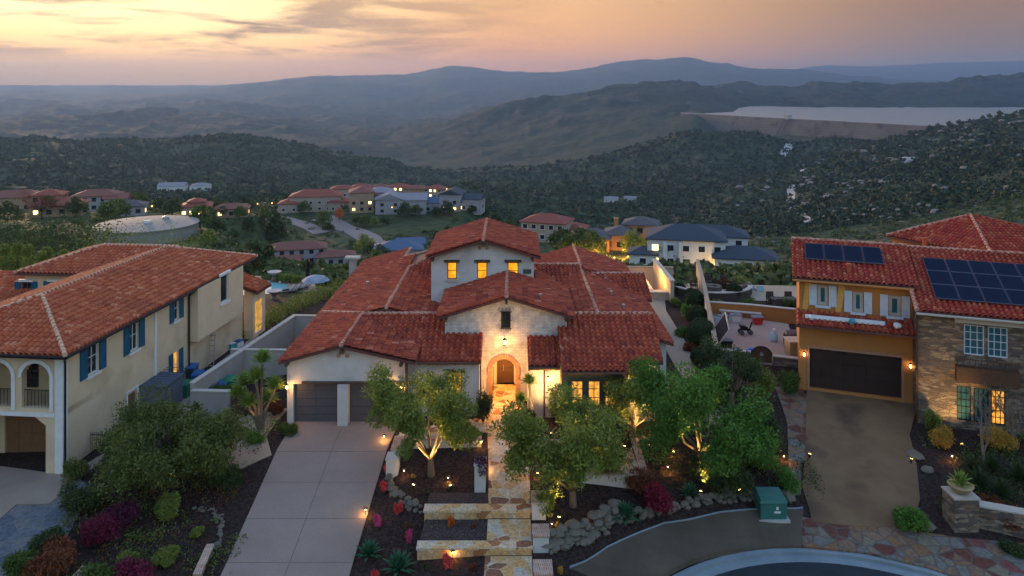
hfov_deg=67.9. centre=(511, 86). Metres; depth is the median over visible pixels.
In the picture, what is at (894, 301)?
window
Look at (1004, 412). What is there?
bare tree
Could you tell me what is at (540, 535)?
garden pier
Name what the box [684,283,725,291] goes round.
round terrace
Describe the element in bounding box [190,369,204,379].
wheelie bin
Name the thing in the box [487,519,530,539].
entry path
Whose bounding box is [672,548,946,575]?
kerb
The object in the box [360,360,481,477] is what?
olive tree
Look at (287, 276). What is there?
shrub
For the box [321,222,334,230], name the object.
hillside tree
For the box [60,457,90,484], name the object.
shrub
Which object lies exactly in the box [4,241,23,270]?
cypress
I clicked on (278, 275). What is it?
shrub
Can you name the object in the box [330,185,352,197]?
hillside house
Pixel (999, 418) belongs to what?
window
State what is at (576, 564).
parkway edge
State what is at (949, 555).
stone parkway
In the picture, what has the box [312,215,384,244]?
road
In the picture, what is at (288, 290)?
sun lounger
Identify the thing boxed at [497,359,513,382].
front door
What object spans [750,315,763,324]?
toy tub
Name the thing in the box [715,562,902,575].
street
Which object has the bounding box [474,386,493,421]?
shrub
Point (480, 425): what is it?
entry path
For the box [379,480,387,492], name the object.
plume plant
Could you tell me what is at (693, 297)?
clipped shrub
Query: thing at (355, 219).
hillside tree
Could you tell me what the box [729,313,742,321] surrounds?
toy tub
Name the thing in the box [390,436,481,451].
planter wall
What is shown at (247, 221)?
hillside tree
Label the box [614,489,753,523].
rock wall
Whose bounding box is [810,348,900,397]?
garage door
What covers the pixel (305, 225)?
road
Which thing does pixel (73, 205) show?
hillside tree
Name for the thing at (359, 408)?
garage door
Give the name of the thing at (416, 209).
hillside tree
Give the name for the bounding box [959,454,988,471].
flax plant
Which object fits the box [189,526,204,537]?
shrub
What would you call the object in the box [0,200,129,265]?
hedge
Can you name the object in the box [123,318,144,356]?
window
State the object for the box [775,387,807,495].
stone margin
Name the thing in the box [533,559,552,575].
garden pier
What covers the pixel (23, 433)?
garage door
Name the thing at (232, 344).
storage crate
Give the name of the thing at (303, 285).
sun lounger
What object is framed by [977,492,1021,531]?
shrub
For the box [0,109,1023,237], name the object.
valley scrub
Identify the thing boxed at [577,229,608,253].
hillside tree
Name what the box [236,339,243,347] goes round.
storage crate
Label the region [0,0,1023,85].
sky
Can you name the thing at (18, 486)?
driveway
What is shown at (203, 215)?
hillside tree
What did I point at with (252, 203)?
hillside tree
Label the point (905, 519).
shrub
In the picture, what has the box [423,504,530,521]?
stone step
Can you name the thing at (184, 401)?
side path
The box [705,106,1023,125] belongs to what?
reservoir water
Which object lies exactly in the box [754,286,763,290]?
patio chair
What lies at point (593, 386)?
window
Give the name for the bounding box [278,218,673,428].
spanish house
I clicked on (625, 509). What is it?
agave
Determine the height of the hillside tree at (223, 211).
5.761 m
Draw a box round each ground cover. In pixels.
[54,425,270,575]
[243,413,280,444]
[612,385,824,499]
[918,430,1023,503]
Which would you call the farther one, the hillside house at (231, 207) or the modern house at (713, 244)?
the hillside house at (231, 207)
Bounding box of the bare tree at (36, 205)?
[14,190,65,219]
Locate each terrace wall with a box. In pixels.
[561,434,667,490]
[674,285,752,299]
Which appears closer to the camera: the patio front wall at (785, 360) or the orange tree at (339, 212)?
the patio front wall at (785, 360)
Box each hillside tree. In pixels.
[0,200,20,220]
[39,195,55,209]
[63,196,88,215]
[93,199,121,220]
[109,198,131,218]
[131,192,149,201]
[153,197,165,206]
[161,198,183,214]
[187,203,211,227]
[197,229,218,245]
[205,206,216,216]
[205,216,227,234]
[210,198,221,206]
[219,206,227,214]
[228,228,239,237]
[232,205,247,219]
[234,236,275,269]
[241,216,256,231]
[248,200,256,207]
[254,206,273,226]
[296,200,311,210]
[313,210,332,225]
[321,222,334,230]
[351,216,361,225]
[353,234,374,253]
[357,213,369,226]
[362,242,374,255]
[367,249,383,257]
[370,216,379,225]
[371,243,390,253]
[379,216,389,223]
[396,202,412,217]
[410,204,421,213]
[431,206,440,213]
[439,201,454,212]
[467,205,476,211]
[483,204,490,214]
[489,211,502,221]
[507,218,516,223]
[546,228,570,249]
[555,231,579,249]
[572,226,596,242]
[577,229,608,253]
[618,229,642,251]
[637,238,646,245]
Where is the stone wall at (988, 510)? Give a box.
[979,501,1023,538]
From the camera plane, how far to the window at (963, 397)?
47.06 m
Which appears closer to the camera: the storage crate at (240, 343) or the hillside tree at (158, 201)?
the storage crate at (240, 343)
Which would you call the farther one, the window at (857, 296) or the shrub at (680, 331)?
the shrub at (680, 331)
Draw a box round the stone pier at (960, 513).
[941,486,980,532]
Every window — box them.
[14,279,37,289]
[27,364,38,387]
[43,279,59,285]
[80,338,106,381]
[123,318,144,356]
[169,347,183,371]
[170,298,183,323]
[219,269,230,306]
[255,297,262,333]
[444,260,459,281]
[444,369,464,392]
[474,260,489,279]
[498,308,513,330]
[505,260,520,272]
[571,381,582,402]
[588,381,599,405]
[639,258,645,264]
[652,244,658,250]
[667,244,673,250]
[683,245,689,251]
[698,246,704,252]
[714,246,720,252]
[735,240,741,244]
[809,284,836,308]
[844,291,871,315]
[880,294,909,319]
[957,386,970,420]
[964,324,983,355]
[974,388,988,422]
[988,327,1007,357]
[991,390,1004,424]
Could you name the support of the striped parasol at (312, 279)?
on the terrain at (452, 117)
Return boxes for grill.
[783,330,796,342]
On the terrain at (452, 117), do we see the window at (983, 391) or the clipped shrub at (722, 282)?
the clipped shrub at (722, 282)
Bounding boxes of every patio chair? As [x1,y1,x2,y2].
[689,278,697,289]
[704,274,712,282]
[713,317,719,324]
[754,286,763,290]
[766,291,774,303]
[773,299,782,306]
[784,291,792,296]
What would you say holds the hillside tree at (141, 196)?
on the terrain at (452, 117)
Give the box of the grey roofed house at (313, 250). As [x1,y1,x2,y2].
[271,240,356,263]
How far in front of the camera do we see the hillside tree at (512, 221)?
385.27 m
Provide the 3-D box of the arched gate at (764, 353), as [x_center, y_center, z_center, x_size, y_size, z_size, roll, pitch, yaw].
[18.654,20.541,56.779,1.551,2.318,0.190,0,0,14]
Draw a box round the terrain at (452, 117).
[0,57,1023,575]
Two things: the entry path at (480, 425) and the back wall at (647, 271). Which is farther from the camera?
the back wall at (647, 271)
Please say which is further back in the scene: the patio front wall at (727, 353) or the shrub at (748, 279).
the shrub at (748, 279)
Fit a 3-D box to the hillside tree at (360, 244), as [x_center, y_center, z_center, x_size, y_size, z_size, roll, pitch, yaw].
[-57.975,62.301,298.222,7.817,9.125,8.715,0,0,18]
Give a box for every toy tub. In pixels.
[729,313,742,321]
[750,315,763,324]
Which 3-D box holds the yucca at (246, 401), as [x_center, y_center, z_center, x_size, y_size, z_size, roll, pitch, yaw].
[-15.424,18.334,45.917,4.053,5.224,2.212,0,0,0]
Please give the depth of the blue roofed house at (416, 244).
248.37 m
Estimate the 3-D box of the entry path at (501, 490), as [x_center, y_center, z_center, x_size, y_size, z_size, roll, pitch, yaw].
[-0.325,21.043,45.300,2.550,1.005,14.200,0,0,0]
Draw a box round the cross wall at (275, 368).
[230,348,286,378]
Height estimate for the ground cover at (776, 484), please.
2.103 m
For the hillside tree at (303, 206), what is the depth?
377.06 m
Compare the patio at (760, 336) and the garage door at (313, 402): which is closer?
the garage door at (313, 402)
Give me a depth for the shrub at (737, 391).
49.21 m
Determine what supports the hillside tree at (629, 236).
on the terrain at (452, 117)
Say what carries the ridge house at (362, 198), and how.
on the terrain at (452, 117)
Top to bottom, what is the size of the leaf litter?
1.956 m
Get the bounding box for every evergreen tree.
[600,356,680,440]
[627,354,781,477]
[696,333,765,407]
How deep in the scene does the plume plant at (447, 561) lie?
34.55 m
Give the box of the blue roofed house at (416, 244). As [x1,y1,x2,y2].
[373,237,425,253]
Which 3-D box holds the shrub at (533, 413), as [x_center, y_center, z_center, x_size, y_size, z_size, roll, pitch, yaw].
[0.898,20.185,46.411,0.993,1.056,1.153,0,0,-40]
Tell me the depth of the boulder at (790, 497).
40.77 m
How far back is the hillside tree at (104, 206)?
231.11 m
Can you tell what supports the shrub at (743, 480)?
on the terrain at (452, 117)
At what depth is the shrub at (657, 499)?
38.44 m
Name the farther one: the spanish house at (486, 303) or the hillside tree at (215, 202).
the hillside tree at (215, 202)
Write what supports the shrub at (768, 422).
on the terrain at (452, 117)
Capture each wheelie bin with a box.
[183,379,191,397]
[185,363,198,378]
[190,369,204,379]
[217,379,228,386]
[223,375,236,390]
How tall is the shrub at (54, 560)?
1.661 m
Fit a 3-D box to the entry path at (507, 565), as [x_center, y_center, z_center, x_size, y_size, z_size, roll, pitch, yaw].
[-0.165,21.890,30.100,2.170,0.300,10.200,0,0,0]
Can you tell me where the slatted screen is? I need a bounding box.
[715,312,729,342]
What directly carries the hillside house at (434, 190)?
on the terrain at (452, 117)
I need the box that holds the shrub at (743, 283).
[726,275,751,288]
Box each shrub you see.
[0,548,40,575]
[22,533,79,575]
[26,525,65,552]
[56,482,109,513]
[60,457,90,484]
[73,562,117,575]
[78,513,123,546]
[101,499,140,533]
[111,555,154,575]
[113,549,139,565]
[151,544,180,567]
[152,490,181,522]
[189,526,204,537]
[203,464,244,490]
[208,382,231,388]
[245,431,265,443]
[263,398,284,415]
[276,273,288,281]
[278,273,296,282]
[278,421,298,436]
[290,275,305,282]
[466,427,481,437]
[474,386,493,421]
[523,408,536,419]
[529,488,555,518]
[547,404,556,417]
[623,466,656,494]
[643,482,674,515]
[670,297,681,305]
[673,326,687,336]
[674,283,685,293]
[681,303,690,317]
[682,342,695,351]
[683,277,697,283]
[683,289,703,305]
[685,305,706,321]
[686,317,716,345]
[686,454,710,480]
[690,345,709,365]
[695,361,712,375]
[699,452,757,501]
[715,278,731,288]
[721,378,741,403]
[726,275,751,288]
[726,283,742,295]
[736,297,761,304]
[737,275,754,283]
[741,447,780,472]
[746,364,777,399]
[758,413,783,453]
[775,368,801,394]
[775,464,803,494]
[780,297,795,306]
[892,505,931,531]
[923,407,941,431]
[927,423,954,449]
[934,496,941,509]
[977,423,1019,452]
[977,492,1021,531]
[996,539,1023,558]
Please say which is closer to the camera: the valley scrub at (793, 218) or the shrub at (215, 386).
the shrub at (215, 386)
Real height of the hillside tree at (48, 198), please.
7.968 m
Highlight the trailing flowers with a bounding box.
[472,455,488,476]
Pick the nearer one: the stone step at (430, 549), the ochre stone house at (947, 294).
the stone step at (430, 549)
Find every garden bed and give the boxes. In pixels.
[420,520,486,539]
[427,493,487,503]
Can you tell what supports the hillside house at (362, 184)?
on the terrain at (452, 117)
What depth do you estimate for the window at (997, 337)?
46.45 m
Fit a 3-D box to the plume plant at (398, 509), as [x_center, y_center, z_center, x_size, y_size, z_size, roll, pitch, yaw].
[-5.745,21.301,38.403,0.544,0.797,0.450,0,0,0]
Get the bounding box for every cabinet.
[753,487,789,522]
[783,336,797,356]
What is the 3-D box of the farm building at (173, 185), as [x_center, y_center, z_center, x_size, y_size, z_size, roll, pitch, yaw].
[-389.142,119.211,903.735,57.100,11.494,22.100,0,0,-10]
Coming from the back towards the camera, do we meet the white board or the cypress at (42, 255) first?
the cypress at (42, 255)
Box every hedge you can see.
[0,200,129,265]
[73,216,211,250]
[242,277,344,338]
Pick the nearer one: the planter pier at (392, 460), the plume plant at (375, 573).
the plume plant at (375, 573)
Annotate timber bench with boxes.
[719,309,761,314]
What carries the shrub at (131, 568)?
on the terrain at (452, 117)
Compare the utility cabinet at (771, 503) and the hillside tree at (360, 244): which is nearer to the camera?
the utility cabinet at (771, 503)
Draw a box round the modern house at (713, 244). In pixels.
[627,223,780,266]
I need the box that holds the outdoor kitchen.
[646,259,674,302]
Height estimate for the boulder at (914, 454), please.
0.449 m
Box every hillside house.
[0,189,38,210]
[26,188,91,217]
[70,189,132,211]
[107,200,149,216]
[213,203,250,217]
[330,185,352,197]
[352,183,372,187]
[372,183,389,187]
[388,183,412,192]
[404,185,427,192]
[424,184,448,196]
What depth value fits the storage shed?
50.98 m
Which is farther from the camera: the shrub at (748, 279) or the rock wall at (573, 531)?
the shrub at (748, 279)
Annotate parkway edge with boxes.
[569,507,802,568]
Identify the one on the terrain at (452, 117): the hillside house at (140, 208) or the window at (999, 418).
the hillside house at (140, 208)
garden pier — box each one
[530,490,546,519]
[532,524,549,552]
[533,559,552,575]
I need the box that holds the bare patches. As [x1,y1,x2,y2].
[786,185,795,200]
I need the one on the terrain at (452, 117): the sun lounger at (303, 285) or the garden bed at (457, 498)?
the garden bed at (457, 498)
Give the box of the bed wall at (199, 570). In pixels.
[193,544,213,575]
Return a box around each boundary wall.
[189,314,315,409]
[696,259,723,365]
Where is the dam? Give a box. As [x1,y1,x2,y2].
[680,112,933,140]
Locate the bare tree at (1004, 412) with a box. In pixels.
[988,387,1022,447]
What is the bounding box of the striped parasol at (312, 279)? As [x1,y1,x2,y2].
[302,275,328,290]
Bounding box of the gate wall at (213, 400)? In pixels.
[190,389,231,417]
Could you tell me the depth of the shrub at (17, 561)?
34.07 m
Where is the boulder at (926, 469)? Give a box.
[920,465,933,473]
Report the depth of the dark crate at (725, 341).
59.71 m
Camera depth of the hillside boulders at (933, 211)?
837.76 m
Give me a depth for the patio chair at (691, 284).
78.81 m
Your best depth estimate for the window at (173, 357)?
54.86 m
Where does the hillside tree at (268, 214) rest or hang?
on the terrain at (452, 117)
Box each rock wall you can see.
[541,498,622,554]
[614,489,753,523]
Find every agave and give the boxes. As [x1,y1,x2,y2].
[354,538,382,562]
[379,548,417,575]
[612,499,641,526]
[678,482,700,499]
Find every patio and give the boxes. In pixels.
[712,313,789,364]
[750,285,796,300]
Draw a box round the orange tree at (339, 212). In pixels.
[334,207,343,219]
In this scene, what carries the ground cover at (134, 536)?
on the terrain at (452, 117)
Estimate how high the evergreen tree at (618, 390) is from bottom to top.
4.703 m
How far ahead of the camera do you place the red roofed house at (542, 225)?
234.24 m
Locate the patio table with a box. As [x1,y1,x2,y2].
[770,297,796,303]
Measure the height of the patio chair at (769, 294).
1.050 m
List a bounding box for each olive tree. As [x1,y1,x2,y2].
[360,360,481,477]
[487,381,633,508]
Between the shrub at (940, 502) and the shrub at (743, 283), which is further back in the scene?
the shrub at (743, 283)
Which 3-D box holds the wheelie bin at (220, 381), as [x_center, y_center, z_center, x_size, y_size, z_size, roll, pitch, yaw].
[-19.585,20.540,51.397,0.720,1.120,0.880,0,0,0]
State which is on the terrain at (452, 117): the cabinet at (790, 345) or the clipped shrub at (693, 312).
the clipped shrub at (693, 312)
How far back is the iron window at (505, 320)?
49.75 m
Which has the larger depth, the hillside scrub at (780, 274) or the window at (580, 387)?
the hillside scrub at (780, 274)
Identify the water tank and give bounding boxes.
[92,215,198,243]
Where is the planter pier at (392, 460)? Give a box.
[385,452,399,477]
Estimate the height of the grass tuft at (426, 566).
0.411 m
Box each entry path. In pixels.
[398,416,486,435]
[484,556,532,575]
[487,384,529,503]
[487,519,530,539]
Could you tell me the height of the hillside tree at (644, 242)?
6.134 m
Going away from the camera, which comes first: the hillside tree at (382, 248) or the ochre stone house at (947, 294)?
the ochre stone house at (947, 294)
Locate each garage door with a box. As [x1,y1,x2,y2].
[6,416,45,451]
[295,384,337,421]
[350,384,381,421]
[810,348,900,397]
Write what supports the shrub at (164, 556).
on the terrain at (452, 117)
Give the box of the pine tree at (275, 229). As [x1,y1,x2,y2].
[264,206,288,240]
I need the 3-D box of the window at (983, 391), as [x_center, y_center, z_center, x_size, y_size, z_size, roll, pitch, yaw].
[28.837,19.600,46.756,0.812,2.100,0.080,0,0,20]
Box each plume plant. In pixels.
[370,569,379,575]
[373,513,381,526]
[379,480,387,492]
[393,499,403,514]
[405,529,412,543]
[442,552,452,569]
[447,514,454,526]
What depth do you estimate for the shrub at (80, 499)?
38.49 m
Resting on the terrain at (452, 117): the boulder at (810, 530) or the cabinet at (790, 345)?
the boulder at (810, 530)
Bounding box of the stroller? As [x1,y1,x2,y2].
[738,322,752,335]
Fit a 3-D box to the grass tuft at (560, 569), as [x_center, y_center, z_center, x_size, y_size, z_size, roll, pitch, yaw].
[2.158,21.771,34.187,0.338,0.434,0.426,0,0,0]
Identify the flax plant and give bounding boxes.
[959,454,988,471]
[965,466,999,494]
[979,452,1008,473]
[981,475,1021,503]
[998,458,1023,483]
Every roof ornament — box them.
[849,318,855,324]
[893,322,901,328]
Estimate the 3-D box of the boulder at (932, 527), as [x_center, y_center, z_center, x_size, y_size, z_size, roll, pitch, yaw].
[21.281,22.478,38.953,0.701,0.432,0.930,0,0,0]
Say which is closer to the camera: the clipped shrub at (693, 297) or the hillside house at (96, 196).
the clipped shrub at (693, 297)
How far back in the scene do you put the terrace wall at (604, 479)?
40.40 m
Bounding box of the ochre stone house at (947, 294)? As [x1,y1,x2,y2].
[791,213,1023,434]
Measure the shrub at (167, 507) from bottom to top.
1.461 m
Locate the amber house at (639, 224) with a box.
[571,216,659,252]
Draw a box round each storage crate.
[229,340,238,349]
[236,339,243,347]
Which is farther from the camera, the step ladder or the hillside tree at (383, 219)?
the hillside tree at (383, 219)
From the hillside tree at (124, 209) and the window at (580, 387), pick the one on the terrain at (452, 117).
the hillside tree at (124, 209)
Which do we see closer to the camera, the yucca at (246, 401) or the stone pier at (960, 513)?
the stone pier at (960, 513)
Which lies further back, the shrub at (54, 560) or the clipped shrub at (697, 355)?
the clipped shrub at (697, 355)
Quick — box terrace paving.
[565,447,637,469]
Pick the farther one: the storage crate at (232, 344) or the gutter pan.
the storage crate at (232, 344)
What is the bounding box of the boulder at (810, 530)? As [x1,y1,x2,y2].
[805,528,815,533]
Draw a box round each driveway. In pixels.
[0,453,104,518]
[221,421,396,575]
[802,390,919,526]
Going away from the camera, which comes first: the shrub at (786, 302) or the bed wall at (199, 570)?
the bed wall at (199, 570)
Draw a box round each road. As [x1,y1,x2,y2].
[249,213,329,233]
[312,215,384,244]
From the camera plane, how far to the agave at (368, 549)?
35.69 m
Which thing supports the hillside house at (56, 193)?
on the terrain at (452, 117)
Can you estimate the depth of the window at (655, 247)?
171.23 m
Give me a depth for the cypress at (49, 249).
75.92 m
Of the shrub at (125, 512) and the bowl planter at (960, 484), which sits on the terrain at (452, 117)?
the shrub at (125, 512)
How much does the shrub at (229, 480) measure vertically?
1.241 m
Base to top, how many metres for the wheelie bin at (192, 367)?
1.120 m
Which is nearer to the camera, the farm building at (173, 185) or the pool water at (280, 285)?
the pool water at (280, 285)
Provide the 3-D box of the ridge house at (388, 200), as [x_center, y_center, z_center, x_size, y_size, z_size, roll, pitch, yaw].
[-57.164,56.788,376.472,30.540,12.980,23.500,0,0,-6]
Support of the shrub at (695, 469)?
on the terrain at (452, 117)
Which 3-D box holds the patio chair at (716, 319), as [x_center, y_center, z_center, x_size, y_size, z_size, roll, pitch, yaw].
[17.391,20.095,64.776,0.810,1.050,0.730,0,0,20]
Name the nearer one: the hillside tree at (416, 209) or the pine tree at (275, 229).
the pine tree at (275, 229)
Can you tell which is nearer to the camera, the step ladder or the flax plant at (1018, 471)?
the flax plant at (1018, 471)
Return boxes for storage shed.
[139,367,189,410]
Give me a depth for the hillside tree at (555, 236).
203.22 m
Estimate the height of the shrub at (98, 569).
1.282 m
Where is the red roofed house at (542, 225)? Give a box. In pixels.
[519,213,590,242]
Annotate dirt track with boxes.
[780,143,793,155]
[804,213,810,222]
[902,157,914,162]
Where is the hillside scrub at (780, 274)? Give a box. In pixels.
[0,185,1023,285]
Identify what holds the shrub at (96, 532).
on the terrain at (452, 117)
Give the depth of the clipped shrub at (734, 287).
75.67 m
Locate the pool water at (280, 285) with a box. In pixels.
[243,280,286,294]
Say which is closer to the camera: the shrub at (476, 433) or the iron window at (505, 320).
the shrub at (476, 433)
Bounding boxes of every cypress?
[0,243,19,270]
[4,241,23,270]
[19,243,35,267]
[35,250,48,263]
[41,246,56,259]
[57,249,69,255]
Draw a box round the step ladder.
[207,334,215,366]
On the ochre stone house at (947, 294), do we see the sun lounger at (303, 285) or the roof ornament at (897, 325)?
the roof ornament at (897, 325)
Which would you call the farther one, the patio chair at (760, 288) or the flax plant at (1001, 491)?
the patio chair at (760, 288)
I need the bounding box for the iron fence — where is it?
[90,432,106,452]
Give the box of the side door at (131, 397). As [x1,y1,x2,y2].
[128,391,134,412]
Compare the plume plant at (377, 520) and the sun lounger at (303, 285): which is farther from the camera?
the sun lounger at (303, 285)
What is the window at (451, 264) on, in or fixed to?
in the spanish house at (486, 303)
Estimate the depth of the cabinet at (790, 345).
57.79 m
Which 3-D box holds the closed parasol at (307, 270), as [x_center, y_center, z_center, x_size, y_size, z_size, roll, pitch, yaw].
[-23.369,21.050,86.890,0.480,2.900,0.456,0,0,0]
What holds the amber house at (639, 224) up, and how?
on the terrain at (452, 117)
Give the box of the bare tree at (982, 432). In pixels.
[965,383,1019,467]
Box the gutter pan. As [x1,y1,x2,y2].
[691,555,926,575]
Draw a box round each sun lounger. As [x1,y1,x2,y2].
[278,284,295,293]
[283,283,300,293]
[289,283,307,289]
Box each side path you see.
[154,336,258,440]
[214,408,286,468]
[649,287,725,424]
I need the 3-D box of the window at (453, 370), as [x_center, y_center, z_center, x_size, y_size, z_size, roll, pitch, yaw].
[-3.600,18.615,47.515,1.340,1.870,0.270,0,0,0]
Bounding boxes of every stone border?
[192,506,224,559]
[385,473,422,513]
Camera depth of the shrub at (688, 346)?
59.01 m
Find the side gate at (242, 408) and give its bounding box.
[231,392,253,415]
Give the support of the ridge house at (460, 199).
on the terrain at (452, 117)
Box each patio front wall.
[720,348,750,361]
[772,354,797,367]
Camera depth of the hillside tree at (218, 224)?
200.71 m
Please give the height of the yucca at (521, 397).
3.304 m
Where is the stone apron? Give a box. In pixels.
[0,480,88,575]
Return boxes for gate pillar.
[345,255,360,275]
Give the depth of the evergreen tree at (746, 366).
48.88 m
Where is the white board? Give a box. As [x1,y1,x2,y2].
[805,314,884,325]
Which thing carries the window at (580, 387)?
in the spanish house at (486, 303)
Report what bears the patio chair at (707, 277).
on the round terrace at (687, 285)
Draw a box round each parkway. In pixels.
[571,508,802,575]
[801,517,1023,575]
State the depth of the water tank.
192.82 m
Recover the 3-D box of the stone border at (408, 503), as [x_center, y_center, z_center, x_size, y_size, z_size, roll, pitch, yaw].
[-6.039,21.248,40.316,1.270,0.670,5.066,0,0,-27]
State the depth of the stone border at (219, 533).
37.85 m
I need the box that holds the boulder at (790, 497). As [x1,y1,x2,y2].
[781,489,795,503]
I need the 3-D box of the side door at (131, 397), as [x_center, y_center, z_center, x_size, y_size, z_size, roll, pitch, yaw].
[-24.774,20.950,49.293,0.085,2.200,1.051,0,0,5]
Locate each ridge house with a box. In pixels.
[277,189,349,213]
[348,186,382,212]
[373,187,427,214]
[426,196,438,211]
[438,186,485,214]
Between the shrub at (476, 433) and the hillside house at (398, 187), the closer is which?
the shrub at (476, 433)
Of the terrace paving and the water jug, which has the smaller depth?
the terrace paving
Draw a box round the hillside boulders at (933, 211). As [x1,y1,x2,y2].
[725,113,1023,242]
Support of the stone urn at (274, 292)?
on the pool terrace at (288, 284)
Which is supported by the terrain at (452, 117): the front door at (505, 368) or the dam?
the dam
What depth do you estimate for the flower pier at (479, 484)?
39.50 m
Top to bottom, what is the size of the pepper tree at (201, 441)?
4.577 m
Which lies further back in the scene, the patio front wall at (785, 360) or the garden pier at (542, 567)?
the patio front wall at (785, 360)
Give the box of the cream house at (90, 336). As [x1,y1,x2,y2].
[0,243,271,473]
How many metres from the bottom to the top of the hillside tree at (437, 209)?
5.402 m
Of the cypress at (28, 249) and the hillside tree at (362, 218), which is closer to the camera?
the cypress at (28, 249)
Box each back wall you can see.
[627,266,672,286]
[710,301,795,323]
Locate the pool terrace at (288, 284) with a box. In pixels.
[255,276,314,291]
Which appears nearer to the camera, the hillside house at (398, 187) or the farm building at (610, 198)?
the hillside house at (398, 187)
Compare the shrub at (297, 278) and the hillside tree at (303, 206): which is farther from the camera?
the hillside tree at (303, 206)
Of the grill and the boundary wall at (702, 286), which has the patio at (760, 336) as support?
the grill
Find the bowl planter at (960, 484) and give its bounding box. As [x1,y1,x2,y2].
[947,469,977,494]
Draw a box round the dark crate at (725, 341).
[721,338,732,347]
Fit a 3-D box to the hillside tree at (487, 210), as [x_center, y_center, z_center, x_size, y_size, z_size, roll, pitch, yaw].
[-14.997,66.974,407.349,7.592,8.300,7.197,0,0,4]
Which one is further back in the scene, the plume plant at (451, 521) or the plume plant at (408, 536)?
the plume plant at (451, 521)
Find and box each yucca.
[227,347,286,429]
[512,372,539,422]
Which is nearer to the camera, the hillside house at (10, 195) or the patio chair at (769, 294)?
the patio chair at (769, 294)
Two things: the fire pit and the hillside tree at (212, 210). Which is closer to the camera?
the fire pit
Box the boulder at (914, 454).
[905,448,924,460]
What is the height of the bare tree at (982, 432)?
5.073 m
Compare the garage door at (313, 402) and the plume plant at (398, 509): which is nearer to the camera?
the plume plant at (398, 509)
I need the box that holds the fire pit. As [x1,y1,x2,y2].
[706,283,721,291]
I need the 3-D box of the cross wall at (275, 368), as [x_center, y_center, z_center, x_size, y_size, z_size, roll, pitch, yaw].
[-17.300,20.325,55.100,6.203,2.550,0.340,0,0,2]
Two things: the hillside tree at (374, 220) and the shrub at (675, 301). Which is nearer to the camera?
the shrub at (675, 301)
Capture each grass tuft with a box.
[423,563,429,569]
[468,562,476,569]
[557,566,562,574]
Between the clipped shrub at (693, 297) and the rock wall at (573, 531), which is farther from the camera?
the clipped shrub at (693, 297)
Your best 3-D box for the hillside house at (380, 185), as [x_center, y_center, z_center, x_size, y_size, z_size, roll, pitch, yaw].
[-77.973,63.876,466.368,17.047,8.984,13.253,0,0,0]
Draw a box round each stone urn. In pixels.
[267,270,280,281]
[267,288,281,299]
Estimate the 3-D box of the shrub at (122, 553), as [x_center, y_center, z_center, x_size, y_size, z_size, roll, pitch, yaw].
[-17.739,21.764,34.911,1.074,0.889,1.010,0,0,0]
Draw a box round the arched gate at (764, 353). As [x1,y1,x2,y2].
[751,346,771,362]
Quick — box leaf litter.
[377,450,623,572]
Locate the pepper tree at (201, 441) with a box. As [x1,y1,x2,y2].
[89,380,256,503]
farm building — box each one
[157,182,210,190]
[604,196,636,201]
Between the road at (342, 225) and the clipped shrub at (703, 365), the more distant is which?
the road at (342, 225)
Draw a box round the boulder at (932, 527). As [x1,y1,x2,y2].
[924,522,936,531]
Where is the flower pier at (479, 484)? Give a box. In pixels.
[474,457,486,492]
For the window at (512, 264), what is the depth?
56.03 m
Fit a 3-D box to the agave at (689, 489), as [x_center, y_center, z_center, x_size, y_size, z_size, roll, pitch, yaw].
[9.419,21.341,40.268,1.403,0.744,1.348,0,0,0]
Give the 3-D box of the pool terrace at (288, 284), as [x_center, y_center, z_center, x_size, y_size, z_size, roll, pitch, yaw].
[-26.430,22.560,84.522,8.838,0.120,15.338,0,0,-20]
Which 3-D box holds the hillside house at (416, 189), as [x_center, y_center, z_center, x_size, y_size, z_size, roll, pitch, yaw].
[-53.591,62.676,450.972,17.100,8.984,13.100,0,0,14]
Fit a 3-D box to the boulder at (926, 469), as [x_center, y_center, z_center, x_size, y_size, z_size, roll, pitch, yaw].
[23.519,21.710,42.984,0.706,0.408,0.641,0,0,0]
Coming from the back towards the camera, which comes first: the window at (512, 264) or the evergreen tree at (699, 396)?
the window at (512, 264)
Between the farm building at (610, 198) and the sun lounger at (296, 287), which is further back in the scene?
the farm building at (610, 198)
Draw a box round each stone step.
[416,540,532,559]
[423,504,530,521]
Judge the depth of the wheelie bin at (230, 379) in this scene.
51.83 m
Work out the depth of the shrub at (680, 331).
62.61 m
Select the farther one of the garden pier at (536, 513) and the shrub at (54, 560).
the garden pier at (536, 513)
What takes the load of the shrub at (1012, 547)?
on the terrain at (452, 117)
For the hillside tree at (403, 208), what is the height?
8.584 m
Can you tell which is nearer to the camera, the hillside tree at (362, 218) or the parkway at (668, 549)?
the parkway at (668, 549)
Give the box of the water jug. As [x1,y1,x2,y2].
[770,328,777,341]
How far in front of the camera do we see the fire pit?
78.01 m
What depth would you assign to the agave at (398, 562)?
34.56 m
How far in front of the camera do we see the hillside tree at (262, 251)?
102.18 m
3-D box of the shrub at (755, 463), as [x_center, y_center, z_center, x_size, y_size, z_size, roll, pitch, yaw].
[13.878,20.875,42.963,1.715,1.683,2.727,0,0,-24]
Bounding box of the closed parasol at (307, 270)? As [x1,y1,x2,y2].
[306,258,309,276]

